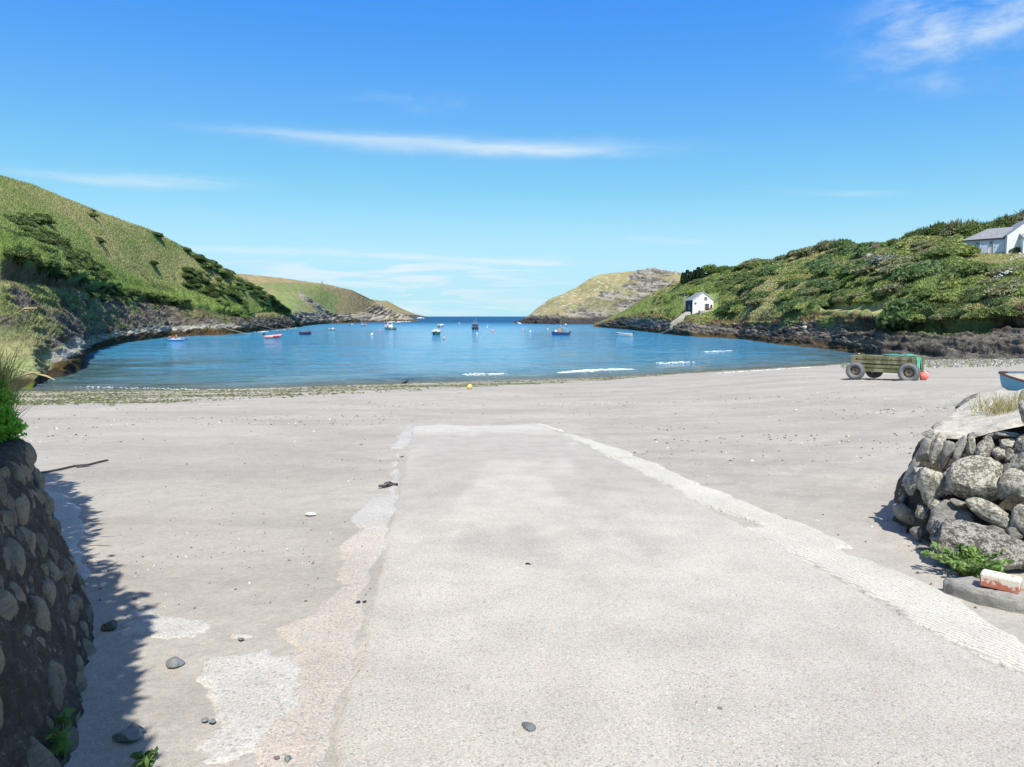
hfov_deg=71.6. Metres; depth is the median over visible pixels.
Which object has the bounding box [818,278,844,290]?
windswept shrub
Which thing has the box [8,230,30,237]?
gorse bush
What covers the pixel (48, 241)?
gorse bush
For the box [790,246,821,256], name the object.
windswept shrub
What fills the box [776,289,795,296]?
windswept shrub
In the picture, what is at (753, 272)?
windswept shrub
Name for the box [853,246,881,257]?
windswept shrub
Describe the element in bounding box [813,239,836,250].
windswept tree
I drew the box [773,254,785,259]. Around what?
windswept tree
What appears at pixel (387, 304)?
headland
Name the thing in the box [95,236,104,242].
gorse bush
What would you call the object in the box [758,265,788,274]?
windswept shrub
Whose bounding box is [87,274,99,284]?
gorse bush
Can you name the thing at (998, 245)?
door
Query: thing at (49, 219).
gorse bush
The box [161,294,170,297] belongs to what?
gorse bush
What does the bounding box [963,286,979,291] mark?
windswept shrub
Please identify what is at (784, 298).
windswept shrub
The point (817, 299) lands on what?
windswept shrub
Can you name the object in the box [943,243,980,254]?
windswept shrub
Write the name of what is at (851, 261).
windswept shrub
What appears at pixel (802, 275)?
windswept shrub
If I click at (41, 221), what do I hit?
gorse bush
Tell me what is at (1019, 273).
windswept shrub
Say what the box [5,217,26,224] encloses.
gorse bush
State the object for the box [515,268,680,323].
headland
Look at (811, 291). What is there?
windswept shrub
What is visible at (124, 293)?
gorse bush
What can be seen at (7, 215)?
gorse bush
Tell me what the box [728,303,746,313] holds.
windswept shrub
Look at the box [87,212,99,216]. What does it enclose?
gorse bush
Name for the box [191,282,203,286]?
gorse bush
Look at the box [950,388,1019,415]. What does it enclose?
dry grass
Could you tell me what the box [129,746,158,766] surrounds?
weed
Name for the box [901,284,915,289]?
windswept shrub
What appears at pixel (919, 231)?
hedgerow tree
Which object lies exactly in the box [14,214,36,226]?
gorse bush
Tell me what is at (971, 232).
hedgerow tree
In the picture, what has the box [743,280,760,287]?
windswept shrub
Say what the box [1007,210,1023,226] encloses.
hedgerow tree
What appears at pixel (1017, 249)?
garden shrub
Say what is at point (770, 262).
windswept shrub
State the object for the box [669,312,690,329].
stone ramp
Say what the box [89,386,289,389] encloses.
swash foam
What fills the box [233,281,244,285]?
gorse bush
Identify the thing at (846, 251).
windswept shrub
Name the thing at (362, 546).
beach scraps
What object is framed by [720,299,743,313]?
fuchsia shrub
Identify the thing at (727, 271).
windswept shrub
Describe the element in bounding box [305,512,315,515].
shell
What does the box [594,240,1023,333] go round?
hill scrub
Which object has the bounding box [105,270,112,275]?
gorse bush
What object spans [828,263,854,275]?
windswept shrub
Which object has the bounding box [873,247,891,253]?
windswept shrub
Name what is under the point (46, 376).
grass stalk
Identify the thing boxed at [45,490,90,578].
concrete patch
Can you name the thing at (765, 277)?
windswept shrub
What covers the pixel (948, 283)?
windswept shrub
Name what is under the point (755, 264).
windswept shrub
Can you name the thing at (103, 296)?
gorse bush
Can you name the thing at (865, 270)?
windswept shrub
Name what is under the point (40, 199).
hill grass
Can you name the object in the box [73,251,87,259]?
gorse bush
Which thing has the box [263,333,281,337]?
inflatable boat
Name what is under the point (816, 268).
windswept shrub
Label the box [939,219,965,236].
hedgerow tree
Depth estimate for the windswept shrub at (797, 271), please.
161.31 m
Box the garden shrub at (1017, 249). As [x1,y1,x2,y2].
[1008,247,1020,252]
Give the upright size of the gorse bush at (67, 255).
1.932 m
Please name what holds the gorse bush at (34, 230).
on the hill at (64, 351)
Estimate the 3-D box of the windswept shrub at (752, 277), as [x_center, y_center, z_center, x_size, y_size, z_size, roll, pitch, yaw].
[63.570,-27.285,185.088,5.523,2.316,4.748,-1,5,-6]
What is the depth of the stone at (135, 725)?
3.04 m
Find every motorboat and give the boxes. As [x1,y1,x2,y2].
[299,331,310,334]
[384,322,396,329]
[431,329,440,334]
[471,323,478,329]
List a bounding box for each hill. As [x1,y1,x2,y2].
[0,181,301,388]
[594,254,1023,359]
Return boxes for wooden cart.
[846,354,924,380]
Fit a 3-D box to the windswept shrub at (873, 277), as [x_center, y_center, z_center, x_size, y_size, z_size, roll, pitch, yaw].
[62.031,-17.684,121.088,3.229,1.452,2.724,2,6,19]
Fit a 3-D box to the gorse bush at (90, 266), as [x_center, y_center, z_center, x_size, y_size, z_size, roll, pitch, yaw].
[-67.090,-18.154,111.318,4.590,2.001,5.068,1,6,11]
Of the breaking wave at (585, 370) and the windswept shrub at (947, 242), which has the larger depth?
the windswept shrub at (947, 242)
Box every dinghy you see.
[616,332,633,335]
[998,371,1023,390]
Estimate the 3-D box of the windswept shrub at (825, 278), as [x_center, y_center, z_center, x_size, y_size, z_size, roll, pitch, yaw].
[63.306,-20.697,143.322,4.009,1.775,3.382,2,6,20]
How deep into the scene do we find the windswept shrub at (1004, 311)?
77.59 m
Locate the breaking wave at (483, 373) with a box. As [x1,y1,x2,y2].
[462,373,506,375]
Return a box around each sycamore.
[701,263,716,273]
[714,265,728,272]
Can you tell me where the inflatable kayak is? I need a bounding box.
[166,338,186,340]
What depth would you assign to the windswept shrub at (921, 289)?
97.40 m
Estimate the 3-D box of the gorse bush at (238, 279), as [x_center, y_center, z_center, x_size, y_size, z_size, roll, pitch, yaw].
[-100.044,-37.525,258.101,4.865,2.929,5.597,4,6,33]
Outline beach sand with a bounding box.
[14,359,1023,766]
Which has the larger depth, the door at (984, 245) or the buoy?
the door at (984, 245)
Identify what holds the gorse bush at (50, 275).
on the hill at (64, 351)
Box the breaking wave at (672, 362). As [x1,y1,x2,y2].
[658,361,686,363]
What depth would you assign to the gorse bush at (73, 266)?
85.97 m
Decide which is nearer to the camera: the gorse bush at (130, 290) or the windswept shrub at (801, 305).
the windswept shrub at (801, 305)
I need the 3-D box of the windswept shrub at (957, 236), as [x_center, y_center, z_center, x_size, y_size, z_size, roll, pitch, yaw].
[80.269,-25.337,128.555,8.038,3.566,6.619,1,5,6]
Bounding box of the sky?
[0,0,1023,315]
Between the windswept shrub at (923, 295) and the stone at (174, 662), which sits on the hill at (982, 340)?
the windswept shrub at (923, 295)
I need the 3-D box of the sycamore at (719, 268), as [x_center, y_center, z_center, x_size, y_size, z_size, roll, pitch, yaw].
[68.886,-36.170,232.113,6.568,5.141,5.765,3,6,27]
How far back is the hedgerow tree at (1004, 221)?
129.97 m
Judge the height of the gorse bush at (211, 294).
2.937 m
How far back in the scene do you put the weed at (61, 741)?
2.79 m
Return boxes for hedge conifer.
[680,272,684,282]
[684,269,688,282]
[687,271,692,281]
[691,270,695,280]
[695,267,699,278]
[699,268,704,278]
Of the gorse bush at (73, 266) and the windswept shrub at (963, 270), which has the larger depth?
the windswept shrub at (963, 270)
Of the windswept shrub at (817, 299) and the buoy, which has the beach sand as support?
the buoy
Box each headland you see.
[237,274,417,327]
[371,299,429,317]
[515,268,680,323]
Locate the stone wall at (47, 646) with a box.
[0,437,96,766]
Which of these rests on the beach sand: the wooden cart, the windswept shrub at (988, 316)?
the wooden cart
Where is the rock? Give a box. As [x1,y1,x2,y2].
[929,518,1023,571]
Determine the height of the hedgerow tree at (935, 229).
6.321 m
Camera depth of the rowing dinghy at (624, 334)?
177.99 m
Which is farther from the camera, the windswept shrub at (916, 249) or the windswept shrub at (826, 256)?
the windswept shrub at (826, 256)
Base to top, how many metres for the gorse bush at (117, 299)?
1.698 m
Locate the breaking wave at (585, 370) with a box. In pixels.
[557,368,629,372]
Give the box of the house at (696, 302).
[685,292,713,314]
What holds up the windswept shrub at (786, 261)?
on the hill at (982, 340)
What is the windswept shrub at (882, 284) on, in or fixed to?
on the hill at (982, 340)
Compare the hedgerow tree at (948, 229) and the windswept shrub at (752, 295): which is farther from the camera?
the windswept shrub at (752, 295)
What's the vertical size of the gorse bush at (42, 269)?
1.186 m
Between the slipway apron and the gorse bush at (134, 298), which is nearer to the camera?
the slipway apron
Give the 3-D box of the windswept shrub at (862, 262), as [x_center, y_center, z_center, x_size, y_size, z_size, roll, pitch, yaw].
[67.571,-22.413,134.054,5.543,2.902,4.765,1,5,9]
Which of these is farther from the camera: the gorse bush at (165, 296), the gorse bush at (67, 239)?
the gorse bush at (165, 296)
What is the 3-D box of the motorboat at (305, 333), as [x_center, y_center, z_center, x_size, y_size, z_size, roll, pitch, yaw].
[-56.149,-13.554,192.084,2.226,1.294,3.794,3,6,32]
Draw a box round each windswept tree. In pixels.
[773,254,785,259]
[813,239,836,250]
[828,238,855,247]
[837,242,857,250]
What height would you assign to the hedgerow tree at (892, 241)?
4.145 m
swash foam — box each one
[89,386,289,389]
[716,367,808,373]
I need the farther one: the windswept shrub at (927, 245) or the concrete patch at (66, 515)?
the windswept shrub at (927, 245)
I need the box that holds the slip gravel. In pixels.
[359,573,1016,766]
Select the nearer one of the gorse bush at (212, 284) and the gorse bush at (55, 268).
the gorse bush at (55, 268)
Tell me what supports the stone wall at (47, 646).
on the beach sand
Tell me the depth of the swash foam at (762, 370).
54.10 m
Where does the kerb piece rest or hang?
on the beach sand
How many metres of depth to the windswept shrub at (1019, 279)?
83.17 m
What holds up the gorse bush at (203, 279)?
on the hill at (64, 351)
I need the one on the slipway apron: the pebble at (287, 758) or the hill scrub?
the pebble at (287, 758)
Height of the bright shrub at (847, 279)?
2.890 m
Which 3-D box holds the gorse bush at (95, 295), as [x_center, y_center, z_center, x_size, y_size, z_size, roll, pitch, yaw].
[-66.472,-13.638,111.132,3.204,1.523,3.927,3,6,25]
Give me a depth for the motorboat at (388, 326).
265.42 m
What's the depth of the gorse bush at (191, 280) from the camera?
214.94 m
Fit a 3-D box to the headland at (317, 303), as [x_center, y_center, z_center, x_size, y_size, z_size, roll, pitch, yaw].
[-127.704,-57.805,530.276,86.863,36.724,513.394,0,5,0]
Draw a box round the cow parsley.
[994,252,1023,276]
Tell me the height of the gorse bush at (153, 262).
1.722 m
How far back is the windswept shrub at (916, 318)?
89.38 m
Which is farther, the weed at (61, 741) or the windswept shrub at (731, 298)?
the windswept shrub at (731, 298)
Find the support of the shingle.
on the beach sand
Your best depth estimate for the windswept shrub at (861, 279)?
123.09 m
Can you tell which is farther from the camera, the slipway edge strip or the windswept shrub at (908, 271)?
the windswept shrub at (908, 271)
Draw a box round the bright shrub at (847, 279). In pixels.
[839,274,857,283]
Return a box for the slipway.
[334,424,1023,766]
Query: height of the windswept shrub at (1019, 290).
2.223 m
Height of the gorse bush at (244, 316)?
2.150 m
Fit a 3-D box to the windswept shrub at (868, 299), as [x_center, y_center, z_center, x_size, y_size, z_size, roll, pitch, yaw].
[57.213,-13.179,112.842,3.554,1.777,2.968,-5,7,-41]
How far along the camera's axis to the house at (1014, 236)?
113.03 m
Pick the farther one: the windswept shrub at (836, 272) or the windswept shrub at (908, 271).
the windswept shrub at (836, 272)
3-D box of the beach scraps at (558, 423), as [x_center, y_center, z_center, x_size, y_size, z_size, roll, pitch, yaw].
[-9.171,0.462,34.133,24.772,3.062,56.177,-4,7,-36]
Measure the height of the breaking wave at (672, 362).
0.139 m
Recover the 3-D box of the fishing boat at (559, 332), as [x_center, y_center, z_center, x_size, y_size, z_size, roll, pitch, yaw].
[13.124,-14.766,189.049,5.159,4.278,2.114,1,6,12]
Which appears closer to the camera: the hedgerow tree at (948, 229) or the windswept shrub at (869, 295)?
the windswept shrub at (869, 295)
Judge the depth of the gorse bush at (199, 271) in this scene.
223.78 m
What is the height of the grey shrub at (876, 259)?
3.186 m
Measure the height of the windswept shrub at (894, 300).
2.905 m
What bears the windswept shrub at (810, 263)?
on the hill at (982, 340)
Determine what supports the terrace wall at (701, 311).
on the hill at (982, 340)
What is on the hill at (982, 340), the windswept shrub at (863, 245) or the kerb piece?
the windswept shrub at (863, 245)
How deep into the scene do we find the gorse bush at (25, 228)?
94.53 m
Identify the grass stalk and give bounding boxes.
[0,307,36,317]
[0,368,54,380]
[0,372,40,386]
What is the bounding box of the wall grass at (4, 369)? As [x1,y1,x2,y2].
[0,344,54,417]
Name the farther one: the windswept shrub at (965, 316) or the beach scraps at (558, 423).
the windswept shrub at (965, 316)
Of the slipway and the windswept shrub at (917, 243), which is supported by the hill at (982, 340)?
the windswept shrub at (917, 243)
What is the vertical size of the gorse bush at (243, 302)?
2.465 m
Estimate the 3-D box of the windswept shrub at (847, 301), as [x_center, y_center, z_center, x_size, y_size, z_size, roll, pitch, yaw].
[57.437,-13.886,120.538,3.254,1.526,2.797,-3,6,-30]
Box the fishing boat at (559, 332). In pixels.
[552,327,570,334]
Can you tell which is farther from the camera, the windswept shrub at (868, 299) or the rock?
the windswept shrub at (868, 299)
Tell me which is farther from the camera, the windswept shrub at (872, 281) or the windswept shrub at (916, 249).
the windswept shrub at (916, 249)
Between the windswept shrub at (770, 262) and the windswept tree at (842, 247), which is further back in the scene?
the windswept shrub at (770, 262)
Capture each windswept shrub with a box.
[695,279,707,283]
[723,269,737,273]
[723,271,740,279]
[727,295,738,301]
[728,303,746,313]
[731,265,743,270]
[731,288,743,293]
[732,272,749,280]
[739,258,761,267]
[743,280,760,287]
[745,275,760,280]
[746,291,764,300]
[746,297,764,305]
[747,261,761,267]
[750,267,759,274]
[755,263,781,272]
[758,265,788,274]
[758,275,771,280]
[761,260,780,266]
[773,273,796,283]
[774,266,794,273]
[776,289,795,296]
[776,295,796,301]
[777,298,813,311]
[778,258,793,263]
[784,278,806,285]
[789,269,801,274]
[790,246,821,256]
[791,258,812,266]
[792,289,805,295]
[792,296,813,300]
[793,301,809,309]
[795,273,807,278]
[797,286,808,289]
[800,287,819,295]
[803,258,836,269]
[807,301,829,306]
[808,262,841,273]
[808,298,822,302]
[811,279,832,286]
[815,277,831,280]
[816,253,833,259]
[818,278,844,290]
[820,264,841,273]
[824,247,837,253]
[824,298,835,306]
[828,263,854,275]
[830,290,847,296]
[832,296,843,302]
[840,265,861,273]
[841,247,857,255]
[841,297,853,305]
[843,257,865,265]
[845,280,857,286]
[847,292,861,297]
[849,263,882,276]
[852,295,865,301]
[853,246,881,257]
[853,275,872,283]
[854,258,871,266]
[855,241,881,248]
[860,294,876,299]
[860,296,874,303]
[863,278,880,284]
[865,275,881,280]
[867,250,891,257]
[870,295,887,300]
[872,279,887,287]
[872,280,896,291]
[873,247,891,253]
[874,261,912,276]
[874,281,911,295]
[878,255,913,265]
[882,296,908,308]
[884,248,915,256]
[888,260,951,280]
[895,235,931,247]
[895,288,912,295]
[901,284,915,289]
[903,242,911,248]
[904,289,940,299]
[907,247,923,251]
[907,314,928,327]
[908,240,933,246]
[910,247,962,261]
[910,285,933,293]
[917,242,937,248]
[917,248,935,253]
[927,236,942,240]
[928,290,958,301]
[928,313,948,323]
[934,234,970,244]
[935,238,963,247]
[937,277,966,289]
[938,261,991,281]
[941,257,973,265]
[942,308,961,317]
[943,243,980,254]
[960,274,990,284]
[961,312,978,322]
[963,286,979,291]
[968,294,987,300]
[969,306,990,318]
[976,277,1001,284]
[980,281,1023,297]
[983,305,1022,321]
[984,314,1003,321]
[985,265,1023,276]
[988,296,1012,304]
[1010,276,1023,283]
[1011,268,1023,277]
[1011,286,1023,295]
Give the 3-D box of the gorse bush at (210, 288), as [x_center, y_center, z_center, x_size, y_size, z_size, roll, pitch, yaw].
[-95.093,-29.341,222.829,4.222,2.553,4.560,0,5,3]
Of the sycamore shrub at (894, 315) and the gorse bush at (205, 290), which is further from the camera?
the gorse bush at (205, 290)
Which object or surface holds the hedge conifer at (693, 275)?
on the hill at (982, 340)
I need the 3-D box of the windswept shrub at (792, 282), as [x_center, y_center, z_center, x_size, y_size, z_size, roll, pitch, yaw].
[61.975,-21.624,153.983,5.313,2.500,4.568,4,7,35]
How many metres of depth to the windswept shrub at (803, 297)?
135.77 m
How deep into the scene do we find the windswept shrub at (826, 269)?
144.46 m
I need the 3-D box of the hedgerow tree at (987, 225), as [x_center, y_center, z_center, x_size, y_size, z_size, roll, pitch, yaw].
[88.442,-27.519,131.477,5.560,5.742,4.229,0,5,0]
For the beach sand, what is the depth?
9.94 m
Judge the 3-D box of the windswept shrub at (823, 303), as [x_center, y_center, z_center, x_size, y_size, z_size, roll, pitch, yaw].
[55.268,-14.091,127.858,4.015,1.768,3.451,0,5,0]
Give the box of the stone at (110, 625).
[101,620,117,630]
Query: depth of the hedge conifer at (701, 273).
232.17 m
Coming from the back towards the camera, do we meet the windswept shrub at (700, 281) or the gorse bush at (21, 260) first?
the windswept shrub at (700, 281)
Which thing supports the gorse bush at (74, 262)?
on the hill at (64, 351)
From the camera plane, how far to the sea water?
88.63 m
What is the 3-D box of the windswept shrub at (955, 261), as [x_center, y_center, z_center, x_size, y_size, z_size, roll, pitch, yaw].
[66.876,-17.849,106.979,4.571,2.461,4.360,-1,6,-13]
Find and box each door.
[980,241,988,253]
[993,239,1004,252]
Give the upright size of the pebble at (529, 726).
0.034 m
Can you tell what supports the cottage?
on the hill at (982, 340)
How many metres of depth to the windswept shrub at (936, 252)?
113.38 m
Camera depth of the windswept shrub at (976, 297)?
85.08 m
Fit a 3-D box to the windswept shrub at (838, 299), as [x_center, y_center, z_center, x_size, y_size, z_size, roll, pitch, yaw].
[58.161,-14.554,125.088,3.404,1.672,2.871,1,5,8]
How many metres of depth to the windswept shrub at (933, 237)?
134.87 m
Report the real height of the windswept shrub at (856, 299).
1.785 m
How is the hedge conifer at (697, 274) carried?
on the hill at (982, 340)
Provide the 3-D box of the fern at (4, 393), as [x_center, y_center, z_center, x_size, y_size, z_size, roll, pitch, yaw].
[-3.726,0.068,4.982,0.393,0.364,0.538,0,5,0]
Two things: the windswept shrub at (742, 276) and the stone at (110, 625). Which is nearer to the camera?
the stone at (110, 625)
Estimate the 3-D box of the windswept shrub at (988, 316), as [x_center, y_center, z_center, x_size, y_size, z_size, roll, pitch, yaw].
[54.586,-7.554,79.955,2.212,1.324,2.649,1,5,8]
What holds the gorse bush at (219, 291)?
on the hill at (64, 351)
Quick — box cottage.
[962,227,1013,254]
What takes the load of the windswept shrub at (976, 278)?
on the hill at (982, 340)
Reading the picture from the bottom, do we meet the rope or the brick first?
the brick
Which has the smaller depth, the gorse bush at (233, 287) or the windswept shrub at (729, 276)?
the windswept shrub at (729, 276)
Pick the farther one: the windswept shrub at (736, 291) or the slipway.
the windswept shrub at (736, 291)
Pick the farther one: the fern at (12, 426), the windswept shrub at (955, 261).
the windswept shrub at (955, 261)
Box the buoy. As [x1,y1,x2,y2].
[920,371,927,379]
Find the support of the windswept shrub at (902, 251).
on the hill at (982, 340)
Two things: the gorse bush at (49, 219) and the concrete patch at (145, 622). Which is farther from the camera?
the gorse bush at (49, 219)
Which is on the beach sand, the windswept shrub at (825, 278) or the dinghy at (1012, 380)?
the dinghy at (1012, 380)
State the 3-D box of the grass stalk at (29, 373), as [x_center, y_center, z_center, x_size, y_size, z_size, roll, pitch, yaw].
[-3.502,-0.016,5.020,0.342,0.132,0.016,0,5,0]
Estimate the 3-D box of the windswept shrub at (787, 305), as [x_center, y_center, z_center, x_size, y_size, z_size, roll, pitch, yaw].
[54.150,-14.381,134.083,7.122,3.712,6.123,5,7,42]
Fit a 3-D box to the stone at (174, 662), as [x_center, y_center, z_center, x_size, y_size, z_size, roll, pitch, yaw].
[-1.764,1.454,3.707,0.096,0.035,0.083,3,6,29]
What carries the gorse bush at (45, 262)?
on the hill at (64, 351)
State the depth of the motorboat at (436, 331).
192.01 m
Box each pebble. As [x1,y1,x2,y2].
[284,755,291,761]
[521,722,535,731]
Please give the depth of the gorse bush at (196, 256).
229.26 m
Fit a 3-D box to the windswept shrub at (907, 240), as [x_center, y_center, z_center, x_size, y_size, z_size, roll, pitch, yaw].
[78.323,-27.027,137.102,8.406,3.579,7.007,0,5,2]
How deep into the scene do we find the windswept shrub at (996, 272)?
90.42 m
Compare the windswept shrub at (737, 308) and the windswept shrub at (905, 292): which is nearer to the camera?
the windswept shrub at (905, 292)
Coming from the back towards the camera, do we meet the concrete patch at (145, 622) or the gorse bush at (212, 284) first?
the gorse bush at (212, 284)
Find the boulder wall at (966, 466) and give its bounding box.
[892,389,1023,550]
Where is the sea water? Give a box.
[18,316,859,391]
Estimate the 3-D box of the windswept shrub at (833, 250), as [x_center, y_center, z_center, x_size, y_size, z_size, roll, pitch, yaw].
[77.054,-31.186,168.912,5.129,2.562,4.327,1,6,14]
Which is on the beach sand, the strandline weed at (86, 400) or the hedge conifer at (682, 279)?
the strandline weed at (86, 400)
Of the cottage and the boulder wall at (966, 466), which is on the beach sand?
the boulder wall at (966, 466)
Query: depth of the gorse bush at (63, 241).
100.33 m
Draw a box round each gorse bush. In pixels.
[1,213,14,216]
[3,248,28,263]
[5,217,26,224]
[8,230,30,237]
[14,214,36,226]
[15,212,35,218]
[15,250,38,266]
[15,257,30,265]
[17,225,30,230]
[22,232,45,240]
[26,229,41,232]
[28,216,46,225]
[32,214,52,222]
[36,257,62,272]
[36,267,52,275]
[37,245,58,253]
[39,238,59,246]
[43,230,60,236]
[45,266,62,274]
[47,273,58,279]
[49,237,72,248]
[50,270,67,277]
[55,235,70,241]
[55,270,72,281]
[59,244,73,251]
[60,250,73,258]
[65,259,79,264]
[65,263,82,272]
[65,272,78,280]
[73,247,85,252]
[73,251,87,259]
[82,274,94,284]
[83,262,104,270]
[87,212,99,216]
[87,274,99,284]
[87,292,100,297]
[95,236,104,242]
[99,294,107,299]
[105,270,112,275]
[105,287,114,293]
[111,296,122,301]
[112,285,120,289]
[117,291,127,296]
[121,296,131,301]
[123,287,137,292]
[129,295,138,300]
[144,290,154,296]
[148,293,160,298]
[149,260,159,264]
[149,297,161,302]
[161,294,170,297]
[166,298,179,303]
[181,272,193,276]
[182,267,195,271]
[185,278,198,282]
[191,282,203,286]
[192,254,205,259]
[195,270,205,273]
[198,288,209,292]
[199,261,213,267]
[201,277,210,281]
[205,286,215,290]
[205,292,218,296]
[206,282,219,286]
[214,268,226,273]
[216,282,225,285]
[216,289,227,294]
[220,273,230,277]
[226,285,238,290]
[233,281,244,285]
[234,277,244,281]
[237,300,248,303]
[237,314,251,318]
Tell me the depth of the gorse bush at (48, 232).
105.24 m
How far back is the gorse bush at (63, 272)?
81.66 m
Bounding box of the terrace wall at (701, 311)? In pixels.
[698,310,712,313]
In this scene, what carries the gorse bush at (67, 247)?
on the hill at (64, 351)
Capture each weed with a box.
[15,364,840,405]
[43,708,75,760]
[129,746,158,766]
[920,541,1014,577]
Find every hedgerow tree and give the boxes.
[885,238,903,246]
[905,227,933,237]
[924,221,948,236]
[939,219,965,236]
[954,218,981,235]
[965,220,998,235]
[974,220,1001,231]
[990,213,1021,227]
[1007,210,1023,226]
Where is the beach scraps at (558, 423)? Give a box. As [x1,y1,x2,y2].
[27,389,967,464]
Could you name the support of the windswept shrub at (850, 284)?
on the hill at (982, 340)
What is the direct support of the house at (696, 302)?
on the hill at (982, 340)
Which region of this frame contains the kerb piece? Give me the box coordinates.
[943,576,1023,613]
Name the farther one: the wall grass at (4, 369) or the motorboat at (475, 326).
the motorboat at (475, 326)
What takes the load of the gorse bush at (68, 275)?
on the hill at (64, 351)
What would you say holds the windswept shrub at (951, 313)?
on the hill at (982, 340)
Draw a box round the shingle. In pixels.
[841,358,1023,369]
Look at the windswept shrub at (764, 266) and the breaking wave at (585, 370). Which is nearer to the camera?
the breaking wave at (585, 370)
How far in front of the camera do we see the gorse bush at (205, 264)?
231.59 m
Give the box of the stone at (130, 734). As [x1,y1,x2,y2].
[112,727,142,741]
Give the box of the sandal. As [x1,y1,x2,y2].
[378,481,397,486]
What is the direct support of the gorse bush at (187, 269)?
on the hill at (64, 351)
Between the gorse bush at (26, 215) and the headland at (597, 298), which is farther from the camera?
the headland at (597, 298)
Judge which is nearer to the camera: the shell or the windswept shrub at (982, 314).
the shell
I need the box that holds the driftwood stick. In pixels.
[41,459,108,473]
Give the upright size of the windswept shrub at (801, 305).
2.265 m
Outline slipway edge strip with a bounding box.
[537,423,1023,676]
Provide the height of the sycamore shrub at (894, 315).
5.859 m
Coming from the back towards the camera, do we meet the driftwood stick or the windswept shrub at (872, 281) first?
the windswept shrub at (872, 281)
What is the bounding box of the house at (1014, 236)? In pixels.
[1004,220,1023,253]
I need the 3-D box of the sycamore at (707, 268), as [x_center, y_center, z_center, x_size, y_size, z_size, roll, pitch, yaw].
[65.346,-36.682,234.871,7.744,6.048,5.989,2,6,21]
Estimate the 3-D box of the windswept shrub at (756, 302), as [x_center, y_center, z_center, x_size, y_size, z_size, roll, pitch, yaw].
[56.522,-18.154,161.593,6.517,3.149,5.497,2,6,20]
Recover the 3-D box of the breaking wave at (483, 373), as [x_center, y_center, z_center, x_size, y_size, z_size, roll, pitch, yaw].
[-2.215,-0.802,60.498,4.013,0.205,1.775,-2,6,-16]
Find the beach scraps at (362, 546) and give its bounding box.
[46,422,976,608]
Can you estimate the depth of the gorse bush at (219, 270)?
241.05 m
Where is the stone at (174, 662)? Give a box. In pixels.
[166,656,184,667]
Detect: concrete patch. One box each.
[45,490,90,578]
[120,608,253,639]
[193,648,301,764]
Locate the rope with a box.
[884,354,921,380]
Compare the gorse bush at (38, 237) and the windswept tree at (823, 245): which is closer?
the gorse bush at (38, 237)
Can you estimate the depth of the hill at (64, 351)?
106.23 m
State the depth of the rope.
30.27 m
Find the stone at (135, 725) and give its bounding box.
[128,723,145,731]
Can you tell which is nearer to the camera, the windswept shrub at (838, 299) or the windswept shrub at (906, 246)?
the windswept shrub at (838, 299)
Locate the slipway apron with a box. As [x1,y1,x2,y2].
[254,426,413,766]
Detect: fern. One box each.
[0,379,18,406]
[0,399,28,442]
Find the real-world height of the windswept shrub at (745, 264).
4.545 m
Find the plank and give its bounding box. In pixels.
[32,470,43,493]
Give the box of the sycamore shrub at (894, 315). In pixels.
[875,297,932,329]
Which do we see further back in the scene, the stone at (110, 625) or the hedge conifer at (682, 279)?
the hedge conifer at (682, 279)
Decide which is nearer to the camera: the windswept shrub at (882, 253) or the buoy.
the buoy
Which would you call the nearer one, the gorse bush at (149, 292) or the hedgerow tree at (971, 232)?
the hedgerow tree at (971, 232)
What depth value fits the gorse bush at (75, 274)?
91.39 m
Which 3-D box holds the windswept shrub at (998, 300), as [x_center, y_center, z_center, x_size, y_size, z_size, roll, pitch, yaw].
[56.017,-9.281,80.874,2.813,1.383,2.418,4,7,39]
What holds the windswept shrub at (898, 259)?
on the hill at (982, 340)
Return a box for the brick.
[979,569,1021,593]
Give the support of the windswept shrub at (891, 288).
on the hill at (982, 340)
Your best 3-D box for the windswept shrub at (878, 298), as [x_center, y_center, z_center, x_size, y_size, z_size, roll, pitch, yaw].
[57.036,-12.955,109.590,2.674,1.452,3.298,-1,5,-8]
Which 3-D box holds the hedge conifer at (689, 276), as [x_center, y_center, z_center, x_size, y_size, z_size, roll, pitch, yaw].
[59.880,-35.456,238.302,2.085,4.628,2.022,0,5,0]
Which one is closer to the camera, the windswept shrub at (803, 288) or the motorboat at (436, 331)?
the windswept shrub at (803, 288)
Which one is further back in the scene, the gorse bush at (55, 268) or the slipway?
the gorse bush at (55, 268)
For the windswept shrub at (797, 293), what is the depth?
143.57 m
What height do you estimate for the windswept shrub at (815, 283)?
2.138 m
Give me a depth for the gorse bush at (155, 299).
185.27 m
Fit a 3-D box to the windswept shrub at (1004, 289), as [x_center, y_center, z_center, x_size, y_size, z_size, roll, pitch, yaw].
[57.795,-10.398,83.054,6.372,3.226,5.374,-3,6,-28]
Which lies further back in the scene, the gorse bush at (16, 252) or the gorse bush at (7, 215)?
the gorse bush at (7, 215)
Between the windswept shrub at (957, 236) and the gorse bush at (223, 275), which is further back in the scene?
the gorse bush at (223, 275)
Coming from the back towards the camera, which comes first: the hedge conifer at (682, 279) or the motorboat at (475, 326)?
the motorboat at (475, 326)
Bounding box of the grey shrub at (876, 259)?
[867,254,897,265]
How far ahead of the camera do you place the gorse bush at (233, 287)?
241.12 m
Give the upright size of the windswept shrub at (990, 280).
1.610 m
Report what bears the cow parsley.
on the hill at (982, 340)
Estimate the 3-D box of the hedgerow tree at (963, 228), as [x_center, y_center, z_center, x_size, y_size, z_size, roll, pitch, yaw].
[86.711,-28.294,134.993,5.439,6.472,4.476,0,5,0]
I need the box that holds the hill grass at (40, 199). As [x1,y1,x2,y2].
[0,175,292,353]

